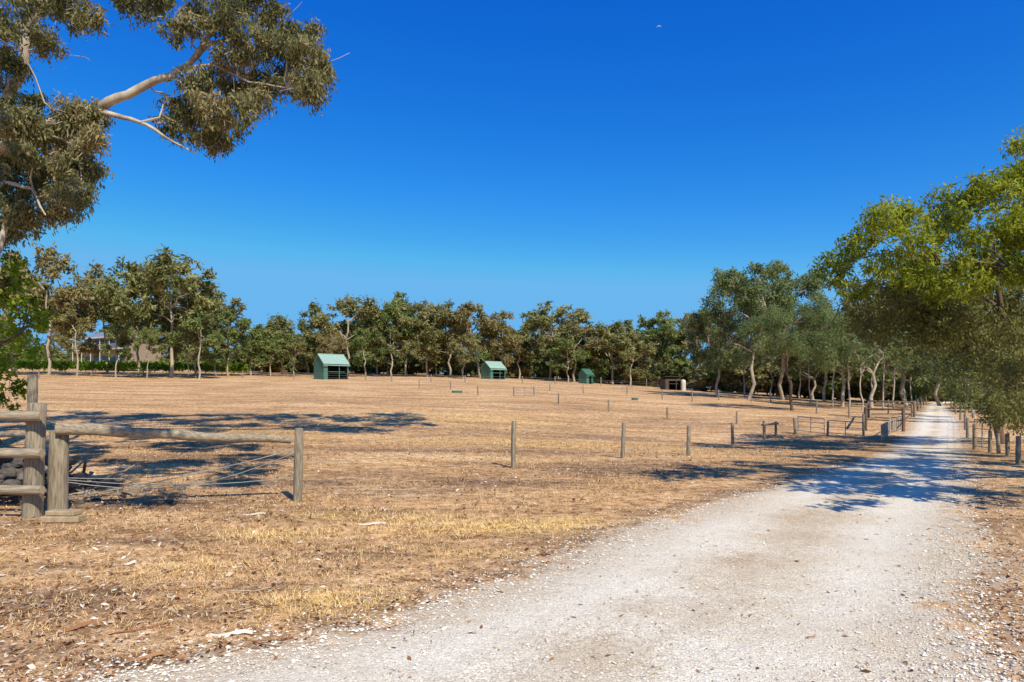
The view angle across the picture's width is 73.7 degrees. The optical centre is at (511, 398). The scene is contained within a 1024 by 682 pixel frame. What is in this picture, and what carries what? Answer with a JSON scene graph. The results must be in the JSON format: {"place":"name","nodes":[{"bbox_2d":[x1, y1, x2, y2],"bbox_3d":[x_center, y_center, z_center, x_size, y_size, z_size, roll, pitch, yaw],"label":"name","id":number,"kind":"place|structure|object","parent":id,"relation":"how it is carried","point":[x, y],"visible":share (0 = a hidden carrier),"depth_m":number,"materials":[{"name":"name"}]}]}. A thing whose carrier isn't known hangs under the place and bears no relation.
{"place":"outdoors","nodes":[
{"label":"outdoors","id":0,"kind":"place"},
{"bbox_2d":[0,401,1023,681],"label":"gravel road","id":1,"kind":"structure","parent":0,"point":[936,429],"depth_m":5.44,"materials":[{"name":"grey gravel"}]},
{"bbox_2d":[881,416,901,440],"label":"picket gate","id":2,"kind":"structure","parent":1,"relation":"on","point":[886,429],"depth_m":31.29,"materials":[{"name":"white wood"}]},
{"bbox_2d":[0,368,1023,681],"bbox_3d":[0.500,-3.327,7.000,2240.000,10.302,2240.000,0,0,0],"label":"ground","id":3,"kind":"structure","parent":0,"point":[388,396],"depth_m":17.40,"materials":[{"name":"brown plant"}]},
{"bbox_2d":[0,265,57,371],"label":"eucalyptus tree","id":4,"kind":"object","parent":3,"relation":"on","point":[42,305],"visible":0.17,"depth_m":96.05,"materials":[{"name":"green plant"}]},
{"bbox_2d":[0,247,60,410],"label":"leafy shrub","id":5,"kind":"object","parent":3,"relation":"on","point":[43,323],"visible":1,"depth_m":13.51,"materials":[{"name":"green plant"}]},
{"bbox_2d":[0,240,113,374],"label":"eucalyptus tree","id":6,"kind":"object","parent":3,"relation":"on","point":[66,298],"visible":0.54,"depth_m":91.13,"materials":[{"name":"green plant"}]},
{"bbox_2d":[40,509,86,522],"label":"timber offcuts","id":7,"kind":"object","parent":3,"relation":"on","point":[63,515],"visible":0.98,"depth_m":8.54,"materials":[{"name":"brown wood"}]},
{"bbox_2d":[49,308,100,375],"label":"eucalyptus tree","id":8,"kind":"object","parent":3,"relation":"on","point":[79,327],"visible":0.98,"depth_m":89.90,"materials":[{"name":"green plant"}]},
{"bbox_2d":[0,439,186,504],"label":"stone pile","id":9,"kind":"object","parent":3,"relation":"on","point":[11,469],"visible":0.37,"depth_m":10.68,"materials":[{"name":"grey stone"}]},
{"bbox_2d":[71,281,141,373],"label":"eucalyptus tree","id":10,"kind":"object","parent":3,"relation":"on","point":[94,304],"visible":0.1,"depth_m":101.36,"materials":[{"name":"green plant"}]},
{"bbox_2d":[100,321,134,377],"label":"eucalyptus tree","id":11,"kind":"object","parent":3,"relation":"on","point":[112,330],"visible":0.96,"depth_m":85.93,"materials":[{"name":"green plant"}]},
{"bbox_2d":[3,453,233,505],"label":"fallen branches","id":12,"kind":"object","parent":3,"relation":"on","point":[86,490],"visible":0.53,"depth_m":11.24,"materials":[{"name":"brown wood"}]},
{"bbox_2d":[85,337,160,363],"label":"walls","id":13,"kind":"structure","parent":3,"relation":"on","point":[142,353],"depth_m":123.02,"materials":[{"name":"brick"}]},
{"bbox_2d":[70,336,121,361],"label":"verandah","id":14,"kind":"object","parent":13,"relation":"attached to","point":[93,350],"visible":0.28,"depth_m":120.86,"materials":[{"name":"paint"}]},
{"bbox_2d":[86,340,123,362],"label":"windows","id":15,"kind":"structure","parent":13,"relation":"attached to","point":[112,343],"depth_m":123.09,"materials":[{"name":"blue glass"}]},
{"bbox_2d":[81,332,137,339],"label":"roof","id":16,"kind":"structure","parent":13,"relation":"on","point":[100,334],"depth_m":123.60,"materials":[{"name":"white metal"}]},
{"bbox_2d":[7,358,251,374],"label":"vineyard","id":17,"kind":"object","parent":3,"relation":"on","point":[87,365],"visible":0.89,"depth_m":101.19,"materials":[{"name":"green plant"}]},
{"bbox_2d":[96,272,180,373],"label":"eucalyptus tree","id":18,"kind":"object","parent":3,"relation":"on","point":[105,318],"visible":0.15,"depth_m":96.37,"materials":[{"name":"green plant"}]},
{"bbox_2d":[127,324,165,378],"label":"eucalyptus tree","id":19,"kind":"object","parent":3,"relation":"on","point":[153,338],"visible":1,"depth_m":83.53,"materials":[{"name":"green plant"}]},
{"bbox_2d":[0,375,293,517],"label":"timber rail fence","id":20,"kind":"object","parent":3,"relation":"on","point":[31,489],"visible":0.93,"depth_m":9.20,"materials":[{"name":"wood"}]},
{"bbox_2d":[82,244,227,377],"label":"eucalyptus tree","id":21,"kind":"object","parent":3,"relation":"on","point":[151,277],"visible":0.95,"depth_m":85.32,"materials":[{"name":"green plant"}]},
{"bbox_2d":[0,0,348,254],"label":"gum tree","id":22,"kind":"object","parent":3,"relation":"on","point":[27,130],"visible":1,"depth_m":12.78,"materials":[{"name":"green plant"}]},
{"bbox_2d":[166,322,203,377],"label":"eucalyptus tree","id":23,"kind":"object","parent":3,"relation":"on","point":[190,336],"visible":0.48,"depth_m":89.80,"materials":[{"name":"green plant"}]},
{"bbox_2d":[161,310,226,378],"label":"eucalyptus tree","id":24,"kind":"object","parent":3,"relation":"on","point":[212,337],"visible":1,"depth_m":84.99,"materials":[{"name":"green plant"}]},
{"bbox_2d":[156,289,233,375],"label":"eucalyptus tree","id":25,"kind":"object","parent":3,"relation":"on","point":[183,302],"visible":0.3,"depth_m":94.12,"materials":[{"name":"green plant"}]},
{"bbox_2d":[183,297,249,375],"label":"eucalyptus tree","id":26,"kind":"object","parent":3,"relation":"on","point":[240,308],"visible":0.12,"depth_m":99.09,"materials":[{"name":"green plant"}]},
{"bbox_2d":[207,308,252,375],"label":"eucalyptus tree","id":27,"kind":"object","parent":3,"relation":"on","point":[235,338],"visible":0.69,"depth_m":95.98,"materials":[{"name":"green plant"}]},
{"bbox_2d":[232,324,273,374],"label":"eucalyptus tree","id":28,"kind":"object","parent":3,"relation":"on","point":[258,331],"visible":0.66,"depth_m":102.70,"materials":[{"name":"green plant"}]},
{"bbox_2d":[255,335,291,375],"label":"eucalyptus tree","id":29,"kind":"object","parent":3,"relation":"on","point":[275,340],"visible":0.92,"depth_m":99.22,"materials":[{"name":"green plant"}]},
{"bbox_2d":[245,312,321,374],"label":"eucalyptus tree","id":30,"kind":"object","parent":3,"relation":"on","point":[278,325],"visible":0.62,"depth_m":106.39,"materials":[{"name":"green plant"}]},
{"bbox_2d":[274,338,316,375],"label":"eucalyptus tree","id":31,"kind":"object","parent":3,"relation":"on","point":[300,347],"visible":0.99,"depth_m":99.67,"materials":[{"name":"green plant"}]},
{"bbox_2d":[284,329,326,373],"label":"eucalyptus tree","id":32,"kind":"object","parent":3,"relation":"on","point":[313,349],"visible":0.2,"depth_m":111.04,"materials":[{"name":"green plant"}]},
{"bbox_2d":[312,353,349,379],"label":"horse shelter","id":33,"kind":"object","parent":3,"relation":"on","point":[326,366],"visible":0.93,"depth_m":89.39,"materials":[{"name":"green metal"}]},
{"bbox_2d":[315,333,350,353],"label":"eucalyptus tree","id":34,"kind":"object","parent":3,"relation":"on","point":[337,341],"visible":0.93,"depth_m":99.60,"materials":[{"name":"green plant"}]},
{"bbox_2d":[299,293,389,374],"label":"eucalyptus tree","id":35,"kind":"object","parent":3,"relation":"on","point":[349,306],"visible":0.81,"depth_m":109.58,"materials":[{"name":"green plant"}]},
{"bbox_2d":[347,326,386,372],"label":"eucalyptus tree","id":36,"kind":"object","parent":3,"relation":"on","point":[361,338],"visible":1,"depth_m":102.73,"materials":[{"name":"green plant"}]},
{"bbox_2d":[344,309,394,374],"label":"eucalyptus tree","id":37,"kind":"object","parent":3,"relation":"on","point":[356,322],"visible":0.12,"depth_m":114.43,"materials":[{"name":"green plant"}]},
{"bbox_2d":[367,324,422,374],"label":"eucalyptus tree","id":38,"kind":"object","parent":3,"relation":"on","point":[390,348],"visible":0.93,"depth_m":105.81,"materials":[{"name":"green plant"}]},
{"bbox_2d":[38,369,761,393],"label":"paddock fence","id":39,"kind":"object","parent":3,"relation":"on","point":[293,374],"visible":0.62,"depth_m":89.73,"materials":[{"name":"wood"}]},
{"bbox_2d":[359,291,444,375],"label":"eucalyptus tree","id":40,"kind":"object","parent":3,"relation":"on","point":[393,311],"visible":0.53,"depth_m":108.01,"materials":[{"name":"green plant"}]},
{"bbox_2d":[393,295,459,376],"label":"eucalyptus tree","id":41,"kind":"object","parent":3,"relation":"on","point":[425,335],"visible":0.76,"depth_m":108.36,"materials":[{"name":"green plant"}]},
{"bbox_2d":[421,309,485,376],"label":"eucalyptus tree","id":42,"kind":"object","parent":3,"relation":"on","point":[432,348],"visible":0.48,"depth_m":109.90,"materials":[{"name":"green plant"}]},
{"bbox_2d":[446,333,482,378],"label":"eucalyptus tree","id":43,"kind":"object","parent":3,"relation":"on","point":[461,358],"visible":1,"depth_m":105.43,"materials":[{"name":"green plant"}]},
{"bbox_2d":[442,301,520,377],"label":"eucalyptus tree","id":44,"kind":"object","parent":3,"relation":"on","point":[467,309],"visible":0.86,"depth_m":109.86,"materials":[{"name":"green plant"}]},
{"bbox_2d":[480,361,506,378],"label":"horse shelter","id":45,"kind":"object","parent":3,"relation":"on","point":[495,369],"visible":0.97,"depth_m":107.51,"materials":[{"name":"green metal"}]},
{"bbox_2d":[479,317,525,366],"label":"eucalyptus tree","id":46,"kind":"object","parent":3,"relation":"on","point":[512,338],"visible":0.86,"depth_m":111.06,"materials":[{"name":"green plant"}]},
{"bbox_2d":[0,317,1022,378],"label":"distant tree line","id":47,"kind":"object","parent":3,"relation":"on","point":[53,349],"visible":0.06,"depth_m":135.78,"materials":[{"name":"green plant"}]},
{"bbox_2d":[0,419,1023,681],"bbox_3d":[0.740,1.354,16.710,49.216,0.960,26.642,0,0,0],"label":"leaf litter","id":48,"kind":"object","parent":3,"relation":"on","point":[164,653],"visible":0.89,"depth_m":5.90,"materials":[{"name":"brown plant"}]},
{"bbox_2d":[0,334,1023,411],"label":"distant scrub","id":49,"kind":"object","parent":3,"relation":"on","point":[694,377],"visible":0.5,"depth_m":118.20,"materials":[{"name":"green plant"}]},
{"bbox_2d":[500,331,534,378],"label":"eucalyptus tree","id":50,"kind":"object","parent":3,"relation":"on","point":[523,344],"visible":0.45,"depth_m":117.17,"materials":[{"name":"green plant"}]},
{"bbox_2d":[293,417,796,501],"bbox_3d":[5.471,1.189,20.842,1.688,1.487,27.526,0,0,36],"label":"post and wire fence","id":51,"kind":"object","parent":3,"relation":"on","point":[298,470],"visible":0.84,"depth_m":14.64,"materials":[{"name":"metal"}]},
{"bbox_2d":[518,299,593,379],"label":"eucalyptus tree","id":52,"kind":"object","parent":3,"relation":"on","point":[540,321],"visible":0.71,"depth_m":117.31,"materials":[{"name":"green plant"}]},
{"bbox_2d":[545,337,591,381],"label":"eucalyptus tree","id":53,"kind":"object","parent":3,"relation":"on","point":[566,345],"visible":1,"depth_m":111.68,"materials":[{"name":"green plant"}]},
{"bbox_2d":[546,318,608,381],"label":"eucalyptus tree","id":54,"kind":"object","parent":3,"relation":"on","point":[589,336],"visible":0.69,"depth_m":115.75,"materials":[{"name":"green plant"}]},
{"bbox_2d":[419,380,737,423],"bbox_3d":[1.135,-0.140,51.352,3.303,3.355,37.144,0,0,-33],"label":"paddock fence","id":55,"kind":"object","parent":3,"relation":"on","point":[666,413],"visible":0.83,"depth_m":42.17,"materials":[{"name":"wood"}]},
{"bbox_2d":[514,387,533,395],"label":"farm gate","id":56,"kind":"structure","parent":55,"relation":"attached to","point":[524,391],"depth_m":54.61,"materials":[{"name":"brown wood"}]},
{"bbox_2d":[577,369,593,383],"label":"horse shelter","id":57,"kind":"object","parent":3,"relation":"on","point":[586,375],"visible":0.93,"depth_m":109.48,"materials":[{"name":"green metal"}]},
{"bbox_2d":[562,325,617,365],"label":"eucalyptus tree","id":58,"kind":"object","parent":3,"relation":"on","point":[604,358],"visible":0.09,"depth_m":121.74,"materials":[{"name":"green plant"}]},
{"bbox_2d":[580,319,647,383],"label":"eucalyptus tree","id":59,"kind":"object","parent":3,"relation":"on","point":[616,328],"visible":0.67,"depth_m":115.47,"materials":[{"name":"green plant"}]},
{"bbox_2d":[608,332,656,385],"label":"eucalyptus tree","id":60,"kind":"object","parent":3,"relation":"on","point":[630,353],"visible":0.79,"depth_m":113.68,"materials":[{"name":"green plant"}]},
{"bbox_2d":[610,309,700,368],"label":"eucalyptus tree","id":61,"kind":"object","parent":3,"relation":"on","point":[664,331],"visible":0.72,"depth_m":120.55,"materials":[{"name":"green plant"}]},
{"bbox_2d":[660,376,682,390],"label":"horse shelter","id":62,"kind":"object","parent":3,"relation":"on","point":[670,382],"visible":0.79,"depth_m":103.23,"materials":[{"name":"brown wood"}]},
{"bbox_2d":[658,328,685,360],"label":"eucalyptus tree","id":63,"kind":"object","parent":3,"relation":"on","point":[679,340],"visible":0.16,"depth_m":127.79,"materials":[{"name":"green plant"}]},
{"bbox_2d":[682,379,685,390],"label":"water tank","id":64,"kind":"object","parent":3,"relation":"on","point":[683,385],"visible":0.73,"depth_m":103.65,"materials":[{"name":"paint"}]},
{"bbox_2d":[680,310,725,364],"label":"eucalyptus tree","id":65,"kind":"object","parent":3,"relation":"on","point":[685,343],"visible":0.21,"depth_m":109.77,"materials":[{"name":"green plant"}]},
{"bbox_2d":[681,301,748,396],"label":"eucalyptus tree","id":66,"kind":"object","parent":3,"relation":"on","point":[694,319],"visible":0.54,"depth_m":79.86,"materials":[{"name":"green plant"}]},
{"bbox_2d":[533,383,916,417],"bbox_3d":[20.267,-0.110,65.841,30.550,2.970,35.060,0,0,39],"label":"paddock fence","id":67,"kind":"object","parent":3,"relation":"on","point":[583,390],"visible":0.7,"depth_m":61.67,"materials":[{"name":"wood"}]},
{"bbox_2d":[722,342,763,395],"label":"slender gum tree","id":68,"kind":"object","parent":3,"relation":"on","point":[743,369],"visible":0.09,"depth_m":89.99,"materials":[{"name":"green plant"}]},
{"bbox_2d":[696,259,809,399],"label":"eucalyptus tree","id":69,"kind":"object","parent":3,"relation":"on","point":[727,284],"visible":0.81,"depth_m":73.18,"materials":[{"name":"green plant"}]},
{"bbox_2d":[750,350,785,394],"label":"slender gum tree","id":70,"kind":"object","parent":3,"relation":"on","point":[763,358],"visible":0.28,"depth_m":84.93,"materials":[{"name":"green plant"}]},
{"bbox_2d":[737,259,838,399],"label":"eucalyptus tree","id":71,"kind":"object","parent":3,"relation":"on","point":[810,284],"visible":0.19,"depth_m":79.42,"materials":[{"name":"green plant"}]},
{"bbox_2d":[733,290,857,410],"bbox_3d":[21.134,-3.533,50.928,8.885,9.439,8.167,0,0,7],"label":"paddock gum tree","id":72,"kind":"object","parent":3,"relation":"on","point":[816,319],"visible":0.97,"depth_m":50.04,"materials":[{"name":"green plant"}]},
{"bbox_2d":[771,354,819,400],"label":"slender gum tree","id":73,"kind":"object","parent":3,"relation":"on","point":[805,368],"visible":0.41,"depth_m":80.07,"materials":[{"name":"green plant"}]},
{"bbox_2d":[791,326,816,404],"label":"slender gum tree","id":74,"kind":"object","parent":3,"relation":"on","point":[808,364],"visible":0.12,"depth_m":65.96,"materials":[{"name":"green plant"}]},
{"bbox_2d":[776,355,846,399],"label":"eucalyptus tree","id":75,"kind":"object","parent":3,"relation":"on","point":[795,373],"visible":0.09,"depth_m":90.17,"materials":[{"name":"green plant"}]},
{"bbox_2d":[785,303,847,401],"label":"eucalyptus tree","id":76,"kind":"object","parent":3,"relation":"on","point":[823,389],"visible":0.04,"depth_m":79.85,"materials":[{"name":"green plant"}]},
{"bbox_2d":[795,414,864,435],"bbox_3d":[14.474,1.289,31.298,2.979,1.163,0.815,0,0,31],"label":"paddock fence","id":77,"kind":"object","parent":3,"relation":"on","point":[828,429],"visible":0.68,"depth_m":30.88,"materials":[{"name":"wood"}]},
{"bbox_2d":[798,416,824,433],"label":"farm gate","id":78,"kind":"structure","parent":77,"relation":"attached to","point":[810,424],"depth_m":31.50,"materials":[{"name":"grey metal"}]},
{"bbox_2d":[828,420,863,435],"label":"farm gate","id":79,"kind":"structure","parent":77,"relation":"attached to","point":[845,427],"depth_m":30.14,"materials":[{"name":"grey metal"}]},
{"bbox_2d":[813,339,851,406],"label":"slender gum tree","id":80,"kind":"object","parent":3,"relation":"on","point":[833,371],"visible":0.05,"depth_m":61.95,"materials":[{"name":"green plant"}]},
{"bbox_2d":[796,323,876,406],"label":"eucalyptus tree","id":81,"kind":"object","parent":3,"relation":"on","point":[843,386],"visible":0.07,"depth_m":65.68,"materials":[{"name":"green plant"}]},
{"bbox_2d":[813,328,869,404],"bbox_3d":[29.897,-2.689,59.883,4.463,7.704,5.355,0,0,-23],"label":"slender gum tree","id":82,"kind":"object","parent":3,"relation":"on","point":[853,335],"visible":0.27,"depth_m":59.94,"materials":[{"name":"green plant"}]},
{"bbox_2d":[810,300,918,407],"bbox_3d":[32.806,-3.881,62.024,9.575,10.213,8.743,0,0,-28],"label":"eucalyptus tree","id":83,"kind":"object","parent":3,"relation":"on","point":[874,382],"visible":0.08,"depth_m":61.95,"materials":[{"name":"green plant"}]},
{"bbox_2d":[845,336,893,410],"bbox_3d":[29.280,-2.235,55.938,3.886,6.962,3.426,0,0,23],"label":"slender gum tree","id":84,"kind":"object","parent":3,"relation":"on","point":[867,360],"visible":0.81,"depth_m":55.74,"materials":[{"name":"green plant"}]},
{"bbox_2d":[852,351,902,388],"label":"slender gum tree","id":85,"kind":"object","parent":3,"relation":"on","point":[878,372],"visible":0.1,"depth_m":68.93,"materials":[{"name":"green plant"}]},
{"bbox_2d":[857,324,913,410],"bbox_3d":[31.384,-2.651,58.199,3.698,7.970,4.437,0,0,8],"label":"slender gum tree","id":86,"kind":"object","parent":3,"relation":"on","point":[906,360],"visible":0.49,"depth_m":57.36,"materials":[{"name":"green plant"}]},
{"bbox_2d":[864,400,914,430],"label":"timber yard","id":87,"kind":"structure","parent":3,"relation":"on","point":[867,408],"depth_m":33.49,"materials":[{"name":"grey wood"}]},
{"bbox_2d":[880,326,917,397],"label":"slender gum tree","id":88,"kind":"object","parent":3,"relation":"on","point":[891,368],"visible":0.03,"depth_m":80.19,"materials":[{"name":"green plant"}]},
{"bbox_2d":[871,339,931,407],"bbox_3d":[35.512,-2.682,64.185,4.761,7.942,5.712,0,0,-10],"label":"slender gum tree","id":89,"kind":"object","parent":3,"relation":"on","point":[905,366],"visible":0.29,"depth_m":63.21,"materials":[{"name":"green plant"}]},
{"bbox_2d":[855,285,966,406],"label":"eucalyptus tree","id":90,"kind":"object","parent":3,"relation":"on","point":[917,370],"visible":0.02,"depth_m":70.58,"materials":[{"name":"green plant"}]},
{"bbox_2d":[892,339,935,406],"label":"slender gum tree","id":91,"kind":"object","parent":3,"relation":"on","point":[902,369],"visible":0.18,"depth_m":71.61,"materials":[{"name":"green plant"}]},
{"bbox_2d":[806,125,1023,311],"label":"wattle tree","id":92,"kind":"object","parent":3,"relation":"on","point":[1007,231],"visible":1,"depth_m":19.35,"materials":[{"name":"green plant"}]},
{"bbox_2d":[911,395,926,416],"bbox_3d":[43.938,0.505,73.297,0.189,1.974,62.681,0,0,32],"label":"lane fence","id":93,"kind":"object","parent":3,"relation":"on","point":[917,405],"visible":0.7,"depth_m":61.66,"materials":[{"name":"wood"}]},
{"bbox_2d":[830,243,1023,443],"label":"wattle tree","id":94,"kind":"object","parent":3,"relation":"on","point":[929,327],"visible":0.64,"depth_m":23.26,"materials":[{"name":"green plant"}]},
{"bbox_2d":[899,297,987,405],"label":"eucalyptus tree","id":95,"kind":"object","parent":3,"relation":"on","point":[937,400],"depth_m":84.66,"materials":[{"name":"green plant"}]},
{"bbox_2d":[909,307,981,417],"bbox_3d":[31.035,-2.537,45.636,7.038,8.366,5.866,0,0,-26],"label":"slender gum tree","id":96,"kind":"object","parent":3,"relation":"on","point":[972,413],"visible":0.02,"depth_m":45.94,"materials":[{"name":"green plant"}]},
{"bbox_2d":[927,347,968,412],"bbox_3d":[37.856,-2.774,57.603,6.038,8.661,5.322,0,0,-10],"label":"slender gum tree","id":97,"kind":"object","parent":3,"relation":"on","point":[952,362],"visible":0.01,"depth_m":58.64,"materials":[{"name":"green plant"}]},
{"bbox_2d":[937,351,965,397],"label":"slender gum tree","id":98,"kind":"object","parent":3,"relation":"on","point":[949,368],"visible":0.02,"depth_m":66.64,"materials":[{"name":"green plant"}]},
{"bbox_2d":[932,330,1023,415],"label":"roadside shrub","id":99,"kind":"object","parent":3,"relation":"on","point":[956,395],"visible":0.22,"depth_m":24.20,"materials":[{"name":"green plant"}]},
{"bbox_2d":[948,312,1023,440],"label":"roadside shrub","id":100,"kind":"object","parent":3,"relation":"on","point":[1002,413],"visible":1,"depth_m":18.44,"materials":[{"name":"green plant"}]},
{"bbox_2d":[950,399,1021,463],"bbox_3d":[26.541,0.923,40.397,0.808,1.852,68.480,0,0,31],"label":"roadside fence","id":101,"kind":"object","parent":3,"relation":"on","point":[1006,446],"visible":0.69,"depth_m":20.37,"materials":[{"name":"wood"}]},
{"bbox_2d":[974,419,990,447],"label":"farm gate","id":102,"kind":"structure","parent":101,"relation":"attached to","point":[981,437],"depth_m":21.61,"materials":[{"name":"grey metal"}]},
{"bbox_2d":[959,293,1023,389],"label":"slender gum tree","id":103,"kind":"object","parent":3,"relation":"on","point":[1000,323],"visible":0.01,"depth_m":37.97,"materials":[{"name":"green plant"}]},
{"bbox_2d":[0,0,1023,387],"label":"sky","id":104,"kind":"structure","parent":0,"point":[600,158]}
]}

